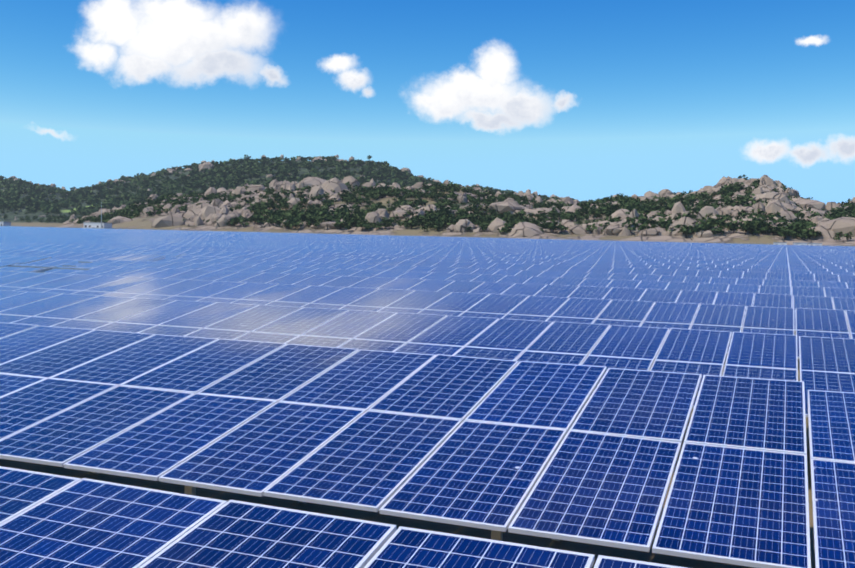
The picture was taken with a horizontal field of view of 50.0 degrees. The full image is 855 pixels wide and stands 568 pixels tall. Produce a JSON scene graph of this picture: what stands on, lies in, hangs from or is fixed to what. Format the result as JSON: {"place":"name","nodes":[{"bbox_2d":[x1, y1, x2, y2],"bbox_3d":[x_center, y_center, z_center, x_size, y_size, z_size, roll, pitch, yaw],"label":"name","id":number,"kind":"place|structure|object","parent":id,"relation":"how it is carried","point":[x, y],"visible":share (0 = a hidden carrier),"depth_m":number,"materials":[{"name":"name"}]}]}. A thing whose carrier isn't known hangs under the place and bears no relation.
{"place":"outdoors","nodes":[
{"label":"outdoors","id":0,"kind":"place"},
{"bbox_2d":[0,324,814,567],"bbox_3d":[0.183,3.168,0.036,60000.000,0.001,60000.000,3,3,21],"label":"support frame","id":1,"kind":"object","parent":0,"point":[586,548],"depth_m":10.21,"materials":[{"name":"silver metal"}]},
{"bbox_2d":[0,221,10,225],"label":"control building","id":2,"kind":"structure","parent":1,"relation":"on","point":[4,223],"depth_m":666.63,"materials":[{"name":"white"}]},
{"bbox_2d":[83,222,111,228],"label":"control building","id":3,"kind":"structure","parent":1,"relation":"on","point":[96,225],"depth_m":619.48,"materials":[{"name":"white"}]},
{"bbox_2d":[2,225,851,245],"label":"perimeter fence","id":4,"kind":"object","parent":1,"relation":"on","point":[418,235],"visible":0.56,"depth_m":507.16,"materials":[{"name":"grey metal"}]},
{"bbox_2d":[8,261,850,550],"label":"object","id":5,"kind":"object","parent":1,"relation":"on","point":[495,535],"visible":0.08,"depth_m":9.54,"materials":[{"name":"silver metal"}]},
{"bbox_2d":[0,226,854,567],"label":"solar panels","id":6,"kind":"object","parent":5,"relation":"on","point":[444,380],"visible":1,"depth_m":9.39,"materials":[{"name":"blue glass"}]},
{"bbox_2d":[773,242,786,244],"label":"inverter cabin","id":7,"kind":"object","parent":1,"relation":"on","point":[779,243],"visible":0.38,"depth_m":433.35,"materials":[{"name":"white metal"}]},
{"bbox_2d":[808,243,821,245],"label":"inverter cabin","id":8,"kind":"object","parent":1,"relation":"on","point":[816,244],"visible":0.4,"depth_m":425.89,"materials":[{"name":"white metal"}]},
{"bbox_2d":[0,160,854,245],"bbox_3d":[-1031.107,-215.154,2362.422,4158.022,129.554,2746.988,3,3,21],"label":"hills","id":9,"kind":"structure","parent":0,"point":[735,237],"depth_m":573.66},
{"bbox_2d":[0,155,854,239],"bbox_3d":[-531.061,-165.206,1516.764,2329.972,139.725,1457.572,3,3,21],"label":"scrub trees","id":10,"kind":"object","parent":9,"relation":"on","point":[316,215],"visible":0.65,"depth_m":679.13,"materials":[{"name":"green plant"}]},
{"bbox_2d":[3,154,854,238],"bbox_3d":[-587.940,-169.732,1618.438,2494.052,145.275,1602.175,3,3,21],"label":"boulders","id":11,"kind":"object","parent":9,"relation":"on","point":[197,215],"visible":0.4,"depth_m":608.19,"materials":[{"name":"stone"}]},
{"bbox_2d":[0,0,854,204],"label":"sky","id":12,"kind":"structure","parent":0,"point":[581,100],"materials":[{"name":"blue"}]}
]}

